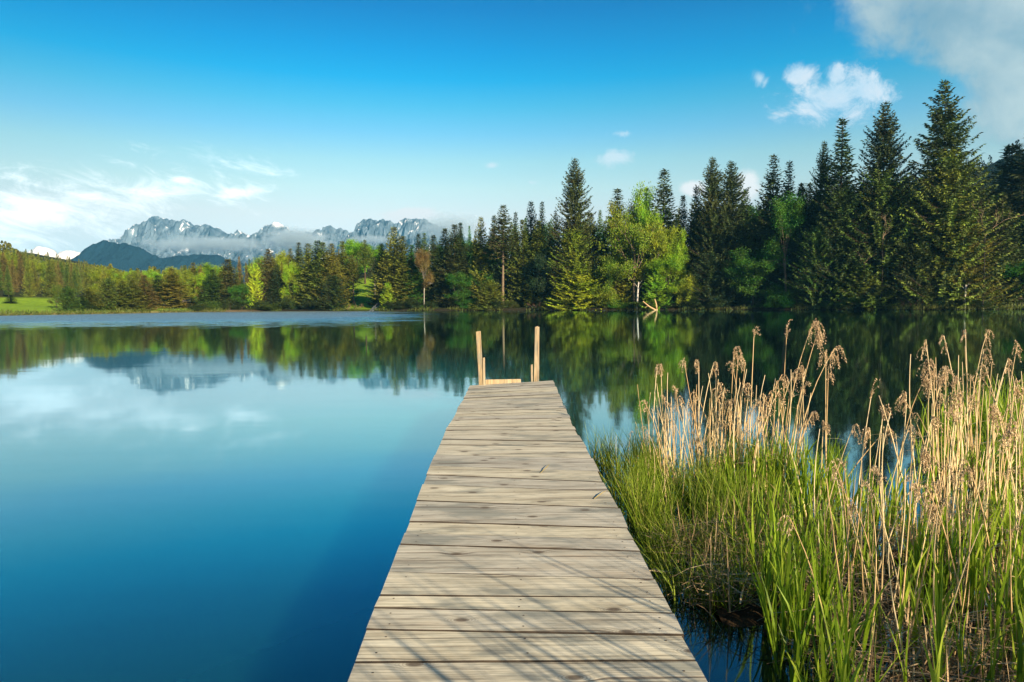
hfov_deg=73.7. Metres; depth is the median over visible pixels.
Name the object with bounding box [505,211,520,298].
spruce tree
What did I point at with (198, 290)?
spruce tree
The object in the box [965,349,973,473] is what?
dry reed
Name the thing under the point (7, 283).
spruce tree
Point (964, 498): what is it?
dry reed
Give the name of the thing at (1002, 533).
dry reed
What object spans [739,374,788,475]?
dry reed
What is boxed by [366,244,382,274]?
broadleaf tree
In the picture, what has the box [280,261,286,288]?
spruce tree
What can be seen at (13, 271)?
spruce tree
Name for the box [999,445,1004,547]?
dry reed
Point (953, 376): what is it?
dry reed
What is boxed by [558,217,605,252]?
broadleaf tree
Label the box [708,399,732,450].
dry reed
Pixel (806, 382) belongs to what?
dry reed
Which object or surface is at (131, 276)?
broadleaf tree
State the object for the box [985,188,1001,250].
spruce tree
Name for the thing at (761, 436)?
dry reed
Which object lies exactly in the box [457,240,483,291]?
broadleaf tree
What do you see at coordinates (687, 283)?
bush
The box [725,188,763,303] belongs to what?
spruce tree
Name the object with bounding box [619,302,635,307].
bush
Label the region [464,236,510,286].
broadleaf tree
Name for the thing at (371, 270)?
spruce tree
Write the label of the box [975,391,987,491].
dry reed
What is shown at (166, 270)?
broadleaf tree
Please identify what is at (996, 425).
dry reed
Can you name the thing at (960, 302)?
bush
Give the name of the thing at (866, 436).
dry reed
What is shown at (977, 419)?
dry reed
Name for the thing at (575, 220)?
spruce tree
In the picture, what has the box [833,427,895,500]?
dry reed
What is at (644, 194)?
spruce tree
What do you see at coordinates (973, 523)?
dry reed
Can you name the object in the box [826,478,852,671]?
dry reed
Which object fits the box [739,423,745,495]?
dry reed
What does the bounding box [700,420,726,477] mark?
dry reed
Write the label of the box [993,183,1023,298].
spruce tree
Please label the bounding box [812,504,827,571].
dry reed
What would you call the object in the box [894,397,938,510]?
dry reed
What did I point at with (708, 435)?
dry reed
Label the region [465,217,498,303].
spruce tree
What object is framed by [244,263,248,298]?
spruce tree
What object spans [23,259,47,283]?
broadleaf tree
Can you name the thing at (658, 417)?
dry reed
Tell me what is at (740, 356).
dry reed
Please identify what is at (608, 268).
broadleaf tree
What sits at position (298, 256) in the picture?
spruce tree
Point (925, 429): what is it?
dry reed
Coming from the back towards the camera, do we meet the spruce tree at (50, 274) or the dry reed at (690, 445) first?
the spruce tree at (50, 274)
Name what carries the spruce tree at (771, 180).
on the ground at (39, 302)
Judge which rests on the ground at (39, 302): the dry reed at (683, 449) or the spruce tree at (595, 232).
the spruce tree at (595, 232)
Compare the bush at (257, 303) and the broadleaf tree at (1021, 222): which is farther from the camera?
the bush at (257, 303)
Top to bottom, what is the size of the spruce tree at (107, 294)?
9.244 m
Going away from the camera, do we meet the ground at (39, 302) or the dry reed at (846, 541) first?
the dry reed at (846, 541)
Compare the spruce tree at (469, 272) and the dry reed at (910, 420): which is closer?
the dry reed at (910, 420)
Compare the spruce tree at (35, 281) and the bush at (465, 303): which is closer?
the bush at (465, 303)
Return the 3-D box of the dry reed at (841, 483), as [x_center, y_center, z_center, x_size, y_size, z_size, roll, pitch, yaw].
[1.874,1.192,3.677,0.301,0.928,0.092,0,3,12]
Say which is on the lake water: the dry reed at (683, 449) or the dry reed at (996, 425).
the dry reed at (683, 449)
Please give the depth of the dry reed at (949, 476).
5.18 m
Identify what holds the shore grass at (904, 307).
on the ground at (39, 302)
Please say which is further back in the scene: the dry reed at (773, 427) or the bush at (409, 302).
the bush at (409, 302)
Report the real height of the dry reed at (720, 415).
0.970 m
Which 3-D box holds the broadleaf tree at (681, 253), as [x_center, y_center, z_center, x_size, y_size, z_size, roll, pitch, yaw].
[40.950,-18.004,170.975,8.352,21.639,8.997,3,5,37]
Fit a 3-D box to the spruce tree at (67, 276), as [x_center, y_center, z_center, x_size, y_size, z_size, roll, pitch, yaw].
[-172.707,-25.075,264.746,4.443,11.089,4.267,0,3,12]
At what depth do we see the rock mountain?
3435.04 m
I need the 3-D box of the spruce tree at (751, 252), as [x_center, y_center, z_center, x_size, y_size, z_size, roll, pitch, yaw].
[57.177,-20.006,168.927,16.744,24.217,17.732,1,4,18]
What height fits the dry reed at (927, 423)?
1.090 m
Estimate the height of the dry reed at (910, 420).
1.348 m
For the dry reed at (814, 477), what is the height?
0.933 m
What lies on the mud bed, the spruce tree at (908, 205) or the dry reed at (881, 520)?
the dry reed at (881, 520)
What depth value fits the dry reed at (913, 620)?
3.37 m
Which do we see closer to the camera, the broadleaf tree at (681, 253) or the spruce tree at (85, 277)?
the broadleaf tree at (681, 253)
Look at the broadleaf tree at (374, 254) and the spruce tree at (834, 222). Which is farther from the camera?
the broadleaf tree at (374, 254)
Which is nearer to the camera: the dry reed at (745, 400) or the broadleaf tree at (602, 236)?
the dry reed at (745, 400)
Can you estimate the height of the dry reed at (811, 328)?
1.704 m
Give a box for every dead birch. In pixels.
[635,282,641,309]
[962,284,968,308]
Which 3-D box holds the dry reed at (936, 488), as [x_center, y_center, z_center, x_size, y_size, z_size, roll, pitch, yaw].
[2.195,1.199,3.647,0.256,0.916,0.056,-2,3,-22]
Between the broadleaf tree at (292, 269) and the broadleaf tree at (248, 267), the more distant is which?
the broadleaf tree at (248, 267)
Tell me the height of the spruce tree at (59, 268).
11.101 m
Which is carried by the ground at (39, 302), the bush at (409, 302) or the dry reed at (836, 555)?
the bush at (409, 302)
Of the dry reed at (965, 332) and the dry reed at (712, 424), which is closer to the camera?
the dry reed at (712, 424)
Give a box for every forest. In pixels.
[0,240,197,275]
[752,140,1022,212]
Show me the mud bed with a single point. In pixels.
(748, 616)
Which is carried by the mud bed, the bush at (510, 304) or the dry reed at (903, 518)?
the dry reed at (903, 518)
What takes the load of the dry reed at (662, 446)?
in the lake water
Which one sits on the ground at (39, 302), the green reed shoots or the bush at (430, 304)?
the bush at (430, 304)
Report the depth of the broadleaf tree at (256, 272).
202.00 m
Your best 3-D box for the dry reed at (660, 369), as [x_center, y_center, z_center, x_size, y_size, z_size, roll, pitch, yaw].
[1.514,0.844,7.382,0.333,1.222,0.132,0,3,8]
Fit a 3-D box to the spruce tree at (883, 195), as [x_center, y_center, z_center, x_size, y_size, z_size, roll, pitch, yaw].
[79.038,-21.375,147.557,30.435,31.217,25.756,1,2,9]
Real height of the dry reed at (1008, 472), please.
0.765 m
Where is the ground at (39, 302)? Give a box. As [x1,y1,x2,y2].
[0,249,1023,315]
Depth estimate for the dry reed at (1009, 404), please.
5.64 m
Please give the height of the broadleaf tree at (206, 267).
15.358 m
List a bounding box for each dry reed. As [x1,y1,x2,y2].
[637,363,664,440]
[637,384,646,457]
[638,401,667,486]
[640,426,664,487]
[649,419,664,495]
[651,408,670,489]
[652,364,663,456]
[653,388,658,471]
[658,411,675,482]
[660,394,676,464]
[663,401,683,482]
[665,399,671,483]
[667,374,672,475]
[667,418,688,462]
[673,385,680,483]
[673,404,695,485]
[677,395,696,452]
[677,399,688,485]
[677,403,683,471]
[678,358,703,462]
[681,406,685,481]
[683,360,699,458]
[685,410,695,477]
[689,392,717,468]
[689,395,693,460]
[689,397,694,476]
[691,385,696,475]
[694,361,718,475]
[696,373,712,473]
[696,394,725,472]
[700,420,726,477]
[705,404,709,463]
[706,398,711,474]
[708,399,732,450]
[709,403,711,470]
[710,392,723,475]
[711,388,736,437]
[714,382,726,473]
[715,385,718,454]
[715,411,732,473]
[717,406,737,472]
[719,389,728,442]
[721,401,729,469]
[726,361,738,466]
[729,346,744,452]
[729,401,733,477]
[732,368,744,457]
[733,355,745,414]
[733,382,745,477]
[735,388,739,466]
[737,403,758,449]
[738,383,753,467]
[738,398,744,475]
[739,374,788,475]
[739,378,743,483]
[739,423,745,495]
[740,369,746,466]
[747,391,774,447]
[749,326,761,451]
[752,399,774,499]
[752,404,775,492]
[753,388,785,488]
[758,376,779,457]
[758,401,766,472]
[759,431,782,497]
[761,396,767,503]
[769,381,776,460]
[770,372,797,450]
[770,389,798,477]
[771,319,790,447]
[777,514,831,666]
[778,385,785,450]
[779,420,812,495]
[782,399,790,492]
[783,320,825,455]
[785,332,825,480]
[786,410,818,491]
[787,440,809,536]
[790,369,805,468]
[791,411,817,479]
[792,362,805,463]
[792,394,812,499]
[796,405,798,469]
[797,376,802,465]
[798,381,810,499]
[799,345,846,441]
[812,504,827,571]
[814,429,821,539]
[816,350,837,504]
[817,423,860,552]
[819,420,830,513]
[824,365,834,495]
[826,461,858,582]
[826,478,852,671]
[830,477,884,636]
[832,458,864,590]
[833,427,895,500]
[837,481,844,619]
[837,483,854,608]
[843,497,885,634]
[846,504,874,620]
[847,512,865,616]
[849,457,861,584]
[849,482,920,584]
[855,378,879,515]
[857,403,893,495]
[857,426,870,535]
[860,481,878,660]
[862,425,884,541]
[862,475,869,533]
[869,502,875,606]
[870,465,887,645]
[873,493,910,645]
[874,487,885,545]
[877,498,893,575]
[879,396,910,517]
[879,424,915,539]
[880,412,905,547]
[882,433,887,570]
[887,373,933,476]
[888,474,912,669]
[888,542,913,676]
[890,433,897,530]
[890,471,905,621]
[890,475,913,553]
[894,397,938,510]
[895,390,906,499]
[897,480,904,586]
[905,470,944,653]
[908,447,942,568]
[908,479,944,636]
[909,354,916,481]
[909,431,919,539]
[910,421,918,512]
[910,484,934,548]
[912,412,937,470]
[913,415,942,535]
[915,340,941,506]
[915,485,967,649]
[916,359,935,509]
[919,365,949,490]
[922,503,944,531]
[924,417,931,506]
[925,412,964,512]
[927,382,930,459]
[930,403,951,501]
[932,374,947,480]
[933,511,937,628]
[934,366,947,496]
[934,395,948,513]
[934,502,949,592]
[935,357,939,501]
[937,393,959,506]
[937,495,952,584]
[939,335,978,499]
[941,409,942,478]
[941,463,959,636]
[943,389,963,537]
[943,524,981,638]
[945,368,962,509]
[946,456,950,549]
[946,483,953,605]
[947,355,958,488]
[947,377,959,476]
[947,409,959,524]
[948,400,975,494]
[949,409,957,536]
[950,501,971,605]
[951,377,972,470]
[951,382,960,507]
[952,400,955,518]
[952,457,962,583]
[952,507,1004,664]
[955,458,1007,588]
[957,362,963,469]
[959,451,990,605]
[959,456,975,567]
[961,329,968,453]
[962,373,991,494]
[963,329,994,477]
[964,407,973,487]
[964,480,985,548]
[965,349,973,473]
[969,378,973,453]
[969,378,998,478]
[969,387,982,472]
[969,394,980,511]
[973,348,994,483]
[974,389,983,497]
[975,364,1018,516]
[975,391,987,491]
[976,377,1007,442]
[976,403,1015,504]
[980,433,994,575]
[981,433,995,545]
[984,364,991,487]
[985,404,1006,519]
[987,358,1013,480]
[992,399,996,507]
[993,378,1002,494]
[993,438,1017,542]
[997,340,1022,505]
[997,417,1019,538]
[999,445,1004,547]
[999,510,1003,558]
[1000,369,1010,443]
[1000,386,1023,513]
[1000,409,1022,488]
[1000,502,1022,640]
[1001,468,1014,569]
[1002,426,1005,486]
[1002,440,1021,529]
[1004,525,1019,654]
[1005,371,1023,471]
[1005,378,1023,504]
[1009,502,1014,659]
[1010,454,1018,521]
[1018,429,1023,481]
[1019,412,1023,510]
[1019,461,1020,523]
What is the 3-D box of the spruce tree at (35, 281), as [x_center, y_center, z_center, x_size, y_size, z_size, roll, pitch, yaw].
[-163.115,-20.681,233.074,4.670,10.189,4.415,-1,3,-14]
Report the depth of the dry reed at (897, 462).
5.11 m
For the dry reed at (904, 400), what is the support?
in the lake water
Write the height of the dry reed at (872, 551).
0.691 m
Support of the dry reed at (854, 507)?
on the mud bed
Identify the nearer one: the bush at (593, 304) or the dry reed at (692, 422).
the dry reed at (692, 422)
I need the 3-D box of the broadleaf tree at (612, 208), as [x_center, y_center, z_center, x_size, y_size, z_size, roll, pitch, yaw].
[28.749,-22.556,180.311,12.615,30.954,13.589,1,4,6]
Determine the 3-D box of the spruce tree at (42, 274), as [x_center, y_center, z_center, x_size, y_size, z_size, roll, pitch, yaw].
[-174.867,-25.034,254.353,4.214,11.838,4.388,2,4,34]
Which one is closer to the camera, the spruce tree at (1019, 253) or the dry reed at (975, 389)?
the dry reed at (975, 389)
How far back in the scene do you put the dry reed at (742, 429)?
6.61 m
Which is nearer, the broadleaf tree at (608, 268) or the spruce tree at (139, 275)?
the broadleaf tree at (608, 268)
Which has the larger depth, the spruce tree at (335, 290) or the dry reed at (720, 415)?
the spruce tree at (335, 290)
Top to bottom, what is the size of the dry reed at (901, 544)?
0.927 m
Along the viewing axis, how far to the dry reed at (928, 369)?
5.91 m
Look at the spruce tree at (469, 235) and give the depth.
227.48 m
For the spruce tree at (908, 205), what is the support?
on the ground at (39, 302)
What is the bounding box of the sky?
[0,0,1023,257]
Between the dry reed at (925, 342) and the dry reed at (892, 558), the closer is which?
the dry reed at (892, 558)
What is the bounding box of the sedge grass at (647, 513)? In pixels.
[576,421,820,615]
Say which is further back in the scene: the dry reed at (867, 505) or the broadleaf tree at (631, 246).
the broadleaf tree at (631, 246)
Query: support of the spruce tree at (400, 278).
on the ground at (39, 302)
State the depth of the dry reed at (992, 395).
7.53 m
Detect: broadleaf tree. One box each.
[0,253,23,281]
[15,251,30,260]
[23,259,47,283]
[47,283,64,306]
[87,265,117,292]
[100,271,128,298]
[114,272,130,286]
[125,270,148,290]
[142,268,161,290]
[146,276,163,290]
[161,266,176,280]
[165,269,195,297]
[177,270,195,297]
[193,271,211,301]
[195,261,219,289]
[210,263,222,279]
[224,283,251,309]
[242,255,269,279]
[273,250,290,289]
[279,259,303,301]
[338,238,371,275]
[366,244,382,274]
[442,236,472,259]
[443,271,473,307]
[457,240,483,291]
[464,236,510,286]
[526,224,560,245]
[526,252,556,298]
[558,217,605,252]
[588,253,629,307]
[595,210,670,302]
[597,197,642,285]
[623,181,665,300]
[630,220,684,285]
[640,251,689,307]
[662,227,689,306]
[721,246,783,305]
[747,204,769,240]
[990,259,1023,295]
[1017,212,1023,246]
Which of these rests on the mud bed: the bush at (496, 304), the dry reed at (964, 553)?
the dry reed at (964, 553)
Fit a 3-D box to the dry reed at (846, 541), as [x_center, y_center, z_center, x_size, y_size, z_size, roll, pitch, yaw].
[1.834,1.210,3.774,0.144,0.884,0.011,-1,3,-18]
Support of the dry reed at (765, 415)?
in the lake water
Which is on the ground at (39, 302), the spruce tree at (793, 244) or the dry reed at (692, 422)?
the spruce tree at (793, 244)
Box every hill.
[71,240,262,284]
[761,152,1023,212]
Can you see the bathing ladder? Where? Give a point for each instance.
(481, 371)
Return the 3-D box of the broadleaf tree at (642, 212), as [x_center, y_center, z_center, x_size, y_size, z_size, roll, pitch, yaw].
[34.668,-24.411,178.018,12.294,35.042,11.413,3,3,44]
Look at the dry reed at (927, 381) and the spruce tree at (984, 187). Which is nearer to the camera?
the dry reed at (927, 381)
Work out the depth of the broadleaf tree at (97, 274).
214.57 m
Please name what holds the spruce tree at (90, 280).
on the ground at (39, 302)
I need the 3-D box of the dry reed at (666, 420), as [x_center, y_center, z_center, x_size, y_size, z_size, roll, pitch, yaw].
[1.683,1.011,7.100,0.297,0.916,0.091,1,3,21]
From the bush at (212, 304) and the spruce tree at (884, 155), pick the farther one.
the bush at (212, 304)
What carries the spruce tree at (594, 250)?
on the ground at (39, 302)
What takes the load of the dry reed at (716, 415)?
in the lake water
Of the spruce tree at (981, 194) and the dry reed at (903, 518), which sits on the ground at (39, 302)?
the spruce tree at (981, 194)
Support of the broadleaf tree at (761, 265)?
on the ground at (39, 302)
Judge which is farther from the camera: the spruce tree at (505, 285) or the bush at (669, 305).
the spruce tree at (505, 285)
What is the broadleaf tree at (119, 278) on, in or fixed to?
on the ground at (39, 302)
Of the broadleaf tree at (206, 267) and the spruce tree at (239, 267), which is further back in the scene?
the spruce tree at (239, 267)
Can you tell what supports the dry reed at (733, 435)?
in the lake water
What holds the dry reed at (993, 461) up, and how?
on the lake water
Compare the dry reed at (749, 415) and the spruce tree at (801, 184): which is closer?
the dry reed at (749, 415)
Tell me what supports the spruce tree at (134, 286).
on the ground at (39, 302)
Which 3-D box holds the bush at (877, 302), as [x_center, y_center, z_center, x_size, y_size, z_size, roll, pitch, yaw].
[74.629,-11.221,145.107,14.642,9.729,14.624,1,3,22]
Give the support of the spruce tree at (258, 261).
on the ground at (39, 302)
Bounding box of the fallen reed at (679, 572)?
[649,570,800,575]
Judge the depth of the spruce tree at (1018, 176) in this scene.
157.61 m
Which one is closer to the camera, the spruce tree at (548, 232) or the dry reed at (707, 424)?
the dry reed at (707, 424)
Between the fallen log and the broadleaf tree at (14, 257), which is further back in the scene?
the broadleaf tree at (14, 257)
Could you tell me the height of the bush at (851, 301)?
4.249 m
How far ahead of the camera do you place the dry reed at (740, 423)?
6.57 m
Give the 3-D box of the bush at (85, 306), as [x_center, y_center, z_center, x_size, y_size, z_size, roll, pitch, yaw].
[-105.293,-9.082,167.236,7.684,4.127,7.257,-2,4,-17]
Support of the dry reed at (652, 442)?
in the lake water
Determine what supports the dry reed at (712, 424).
in the lake water
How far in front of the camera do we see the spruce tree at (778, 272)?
162.61 m
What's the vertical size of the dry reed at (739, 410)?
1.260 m
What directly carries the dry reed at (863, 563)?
on the mud bed
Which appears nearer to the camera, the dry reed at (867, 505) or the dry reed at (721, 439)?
the dry reed at (867, 505)
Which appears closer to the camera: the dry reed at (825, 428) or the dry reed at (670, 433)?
the dry reed at (825, 428)
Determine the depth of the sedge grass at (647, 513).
5.49 m
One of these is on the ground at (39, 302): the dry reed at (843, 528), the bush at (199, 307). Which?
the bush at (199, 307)
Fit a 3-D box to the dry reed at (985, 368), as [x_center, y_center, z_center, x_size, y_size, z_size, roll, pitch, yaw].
[3.801,0.865,5.317,0.385,1.378,0.084,0,3,5]
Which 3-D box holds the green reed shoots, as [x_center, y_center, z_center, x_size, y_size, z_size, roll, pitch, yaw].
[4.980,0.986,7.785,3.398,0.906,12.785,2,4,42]
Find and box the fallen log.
[643,299,657,309]
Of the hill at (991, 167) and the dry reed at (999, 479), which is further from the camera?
the hill at (991, 167)
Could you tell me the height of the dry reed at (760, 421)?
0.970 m
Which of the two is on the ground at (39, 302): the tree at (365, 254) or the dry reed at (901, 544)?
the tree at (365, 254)
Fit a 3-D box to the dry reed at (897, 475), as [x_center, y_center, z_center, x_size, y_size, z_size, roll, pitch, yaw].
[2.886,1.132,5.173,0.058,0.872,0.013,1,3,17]
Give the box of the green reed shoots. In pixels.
[713,371,1023,681]
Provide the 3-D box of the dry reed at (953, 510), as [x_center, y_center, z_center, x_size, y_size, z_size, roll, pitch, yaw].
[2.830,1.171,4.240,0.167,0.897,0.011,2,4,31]
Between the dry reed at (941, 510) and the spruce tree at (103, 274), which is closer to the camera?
the dry reed at (941, 510)
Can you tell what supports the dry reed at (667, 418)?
in the lake water
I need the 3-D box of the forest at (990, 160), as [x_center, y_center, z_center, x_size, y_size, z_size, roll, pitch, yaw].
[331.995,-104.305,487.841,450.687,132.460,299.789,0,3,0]
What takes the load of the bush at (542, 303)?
on the ground at (39, 302)
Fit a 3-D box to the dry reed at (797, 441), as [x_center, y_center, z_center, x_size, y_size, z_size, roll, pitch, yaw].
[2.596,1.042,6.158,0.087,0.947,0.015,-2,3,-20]
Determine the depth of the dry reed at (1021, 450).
5.97 m
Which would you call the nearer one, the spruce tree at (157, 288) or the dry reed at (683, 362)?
the dry reed at (683, 362)
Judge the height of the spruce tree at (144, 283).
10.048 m
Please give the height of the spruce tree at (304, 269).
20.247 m
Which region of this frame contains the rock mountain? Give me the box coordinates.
[108,216,472,266]
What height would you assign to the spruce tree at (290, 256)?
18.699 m
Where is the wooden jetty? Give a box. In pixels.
[348,380,706,681]
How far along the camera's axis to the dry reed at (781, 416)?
6.68 m
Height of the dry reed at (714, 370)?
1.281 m
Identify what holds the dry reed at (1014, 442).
on the lake water
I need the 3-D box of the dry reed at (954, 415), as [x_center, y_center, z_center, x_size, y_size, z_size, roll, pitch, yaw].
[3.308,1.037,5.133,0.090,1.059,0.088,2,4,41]
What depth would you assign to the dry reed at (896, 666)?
3.39 m
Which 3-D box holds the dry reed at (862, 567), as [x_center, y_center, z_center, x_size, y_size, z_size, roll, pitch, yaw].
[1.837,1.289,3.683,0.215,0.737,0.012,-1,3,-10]
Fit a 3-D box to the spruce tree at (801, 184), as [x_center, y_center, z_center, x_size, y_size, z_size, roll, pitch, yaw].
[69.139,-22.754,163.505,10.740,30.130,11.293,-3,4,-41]
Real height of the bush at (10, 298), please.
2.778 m
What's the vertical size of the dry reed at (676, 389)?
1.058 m
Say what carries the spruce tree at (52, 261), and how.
on the ground at (39, 302)
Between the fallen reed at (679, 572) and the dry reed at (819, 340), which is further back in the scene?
the dry reed at (819, 340)
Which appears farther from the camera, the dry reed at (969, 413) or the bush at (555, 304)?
the bush at (555, 304)
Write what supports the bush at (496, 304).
on the ground at (39, 302)
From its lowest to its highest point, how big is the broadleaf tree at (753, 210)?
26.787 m
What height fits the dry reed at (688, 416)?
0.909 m
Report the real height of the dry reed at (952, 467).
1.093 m
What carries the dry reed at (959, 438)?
in the lake water
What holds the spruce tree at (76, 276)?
on the ground at (39, 302)
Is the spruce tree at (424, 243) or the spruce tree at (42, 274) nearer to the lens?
the spruce tree at (424, 243)
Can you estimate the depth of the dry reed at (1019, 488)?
4.99 m
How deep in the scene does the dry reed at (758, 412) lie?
6.73 m
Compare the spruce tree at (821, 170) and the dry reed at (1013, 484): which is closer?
the dry reed at (1013, 484)
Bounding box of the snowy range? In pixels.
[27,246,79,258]
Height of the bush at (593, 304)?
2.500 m
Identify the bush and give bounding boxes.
[190,303,210,310]
[204,301,221,309]
[222,297,242,309]
[231,296,254,309]
[252,300,272,309]
[259,303,283,309]
[276,296,301,308]
[296,298,316,308]
[309,299,330,308]
[379,282,396,308]
[383,299,406,308]
[401,297,422,308]
[421,301,438,307]
[456,297,476,308]
[491,299,503,308]
[504,300,519,307]
[534,297,555,306]
[554,299,566,307]
[567,300,584,307]
[587,300,600,306]
[592,287,624,307]
[602,297,620,307]
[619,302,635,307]
[627,300,644,307]
[641,300,660,307]
[657,303,677,307]
[673,269,703,305]
[675,299,694,306]
[706,295,729,307]
[760,287,798,307]
[792,296,822,306]
[836,293,877,306]
[892,298,914,306]
[952,300,975,305]
[972,300,993,306]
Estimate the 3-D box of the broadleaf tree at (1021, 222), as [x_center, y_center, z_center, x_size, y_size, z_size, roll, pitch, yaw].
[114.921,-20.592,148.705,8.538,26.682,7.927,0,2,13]
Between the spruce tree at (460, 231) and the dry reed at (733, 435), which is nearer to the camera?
the dry reed at (733, 435)
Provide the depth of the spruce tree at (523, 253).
184.86 m
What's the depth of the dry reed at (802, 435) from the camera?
6.21 m
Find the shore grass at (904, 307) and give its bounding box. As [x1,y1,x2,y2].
[0,302,1023,315]
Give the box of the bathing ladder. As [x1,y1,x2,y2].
[476,326,538,384]
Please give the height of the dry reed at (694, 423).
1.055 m
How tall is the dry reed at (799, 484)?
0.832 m
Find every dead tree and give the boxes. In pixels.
[878,214,889,306]
[969,198,1023,307]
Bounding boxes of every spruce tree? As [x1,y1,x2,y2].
[0,252,10,287]
[0,261,4,289]
[2,265,14,294]
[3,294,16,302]
[5,265,13,292]
[9,260,19,292]
[15,252,25,288]
[20,260,37,296]
[23,254,27,280]
[26,266,41,293]
[30,262,40,289]
[39,258,46,287]
[41,260,57,296]
[44,260,59,293]
[52,286,84,311]
[56,261,65,287]
[59,261,66,284]
[62,263,71,288]
[67,271,77,296]
[69,263,80,290]
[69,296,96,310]
[71,267,80,294]
[73,265,82,289]
[79,288,105,309]
[80,264,84,287]
[80,264,88,291]
[82,265,96,295]
[94,277,126,310]
[98,266,106,304]
[106,280,144,310]
[116,279,152,310]
[136,270,141,283]
[136,275,163,309]
[147,275,174,305]
[150,268,193,308]
[188,262,197,302]
[190,269,232,308]
[192,270,204,303]
[214,259,247,308]
[236,256,243,283]
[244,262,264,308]
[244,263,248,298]
[249,249,285,305]
[254,259,261,287]
[263,264,287,308]
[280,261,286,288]
[285,243,321,308]
[285,249,301,298]
[288,242,307,292]
[296,240,330,298]
[299,242,341,307]
[313,243,352,307]
[316,274,352,310]
[335,241,359,303]
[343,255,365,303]
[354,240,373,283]
[366,227,418,307]
[366,243,391,305]
[366,257,377,285]
[376,236,422,301]
[396,244,430,307]
[412,234,425,295]
[418,235,447,305]
[420,233,432,295]
[423,228,459,306]
[430,224,478,307]
[455,223,469,275]
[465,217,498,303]
[466,244,479,305]
[467,226,471,242]
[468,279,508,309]
[479,205,523,307]
[480,215,507,298]
[498,223,520,301]
[500,255,509,303]
[503,219,541,306]
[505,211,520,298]
[505,235,521,306]
[520,200,540,269]
[520,220,555,306]
[530,231,536,299]
[536,201,549,279]
[539,229,551,297]
[541,227,604,309]
[543,157,605,307]
[543,268,608,309]
[545,210,566,304]
[546,221,554,294]
[582,212,606,285]
[591,227,598,291]
[596,210,605,257]
[597,188,640,297]
[611,271,642,306]
[626,250,641,301]
[635,186,650,300]
[639,169,689,297]
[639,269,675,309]
[667,195,691,301]
[667,214,680,304]
[676,157,748,305]
[681,186,706,298]
[682,252,732,309]
[685,218,701,299]
[695,160,776,306]
[721,211,768,304]
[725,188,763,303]
[733,205,784,304]
[735,154,797,305]
[754,200,802,303]
[770,204,811,297]
[777,161,795,267]
[778,182,810,295]
[778,224,848,308]
[789,192,823,302]
[791,140,834,294]
[791,183,893,306]
[794,117,874,308]
[796,187,809,224]
[799,168,939,309]
[803,182,815,211]
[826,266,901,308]
[831,101,930,307]
[842,186,875,265]
[870,79,1023,309]
[871,147,1023,308]
[877,241,961,307]
[881,200,921,287]
[902,176,917,193]
[928,216,1022,306]
[972,181,992,201]
[972,188,1008,295]
[975,192,1023,304]
[976,143,1023,244]
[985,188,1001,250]
[989,145,1023,294]
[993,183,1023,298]
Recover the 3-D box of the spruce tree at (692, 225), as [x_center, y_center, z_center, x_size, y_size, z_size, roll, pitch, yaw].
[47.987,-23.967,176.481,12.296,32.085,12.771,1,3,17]
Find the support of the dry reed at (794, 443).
in the lake water
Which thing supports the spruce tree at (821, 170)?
on the ground at (39, 302)
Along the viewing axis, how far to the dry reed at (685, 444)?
6.80 m
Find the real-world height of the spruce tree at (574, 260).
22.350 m
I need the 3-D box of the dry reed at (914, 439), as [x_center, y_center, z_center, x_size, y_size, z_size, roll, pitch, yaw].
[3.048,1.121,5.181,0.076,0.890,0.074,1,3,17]
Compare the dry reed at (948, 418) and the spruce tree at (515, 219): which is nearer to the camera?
the dry reed at (948, 418)
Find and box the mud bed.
[686,524,1022,681]
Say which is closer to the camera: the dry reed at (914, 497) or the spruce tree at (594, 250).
the dry reed at (914, 497)
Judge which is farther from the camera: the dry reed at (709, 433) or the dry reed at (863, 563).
the dry reed at (709, 433)
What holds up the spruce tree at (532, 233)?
on the ground at (39, 302)
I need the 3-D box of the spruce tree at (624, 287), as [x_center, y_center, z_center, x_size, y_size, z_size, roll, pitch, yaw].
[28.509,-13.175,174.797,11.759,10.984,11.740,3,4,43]
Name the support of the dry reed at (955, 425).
in the lake water
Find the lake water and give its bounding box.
[0,309,1023,681]
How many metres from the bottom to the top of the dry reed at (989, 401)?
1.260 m
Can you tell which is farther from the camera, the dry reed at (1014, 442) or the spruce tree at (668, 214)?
the spruce tree at (668, 214)
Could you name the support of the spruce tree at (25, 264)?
on the ground at (39, 302)
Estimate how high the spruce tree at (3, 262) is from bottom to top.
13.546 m
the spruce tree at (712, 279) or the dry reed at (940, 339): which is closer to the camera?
the dry reed at (940, 339)
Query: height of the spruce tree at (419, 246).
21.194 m
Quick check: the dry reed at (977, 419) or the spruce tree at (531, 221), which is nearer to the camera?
the dry reed at (977, 419)
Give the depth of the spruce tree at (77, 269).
256.95 m
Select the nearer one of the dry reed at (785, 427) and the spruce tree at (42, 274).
the dry reed at (785, 427)
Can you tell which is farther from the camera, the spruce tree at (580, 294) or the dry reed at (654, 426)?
the spruce tree at (580, 294)
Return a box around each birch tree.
[414,248,434,307]
[761,188,806,291]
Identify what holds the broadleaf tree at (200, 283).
on the ground at (39, 302)
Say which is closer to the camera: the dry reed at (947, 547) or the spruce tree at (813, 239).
the dry reed at (947, 547)
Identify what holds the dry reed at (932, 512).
on the lake water
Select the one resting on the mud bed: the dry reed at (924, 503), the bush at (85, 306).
the dry reed at (924, 503)
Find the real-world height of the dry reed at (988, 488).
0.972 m
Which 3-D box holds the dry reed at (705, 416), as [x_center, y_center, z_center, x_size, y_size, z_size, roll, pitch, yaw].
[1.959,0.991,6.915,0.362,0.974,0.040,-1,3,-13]
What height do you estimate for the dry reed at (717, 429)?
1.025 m
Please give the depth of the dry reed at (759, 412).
7.06 m
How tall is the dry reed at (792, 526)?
0.834 m

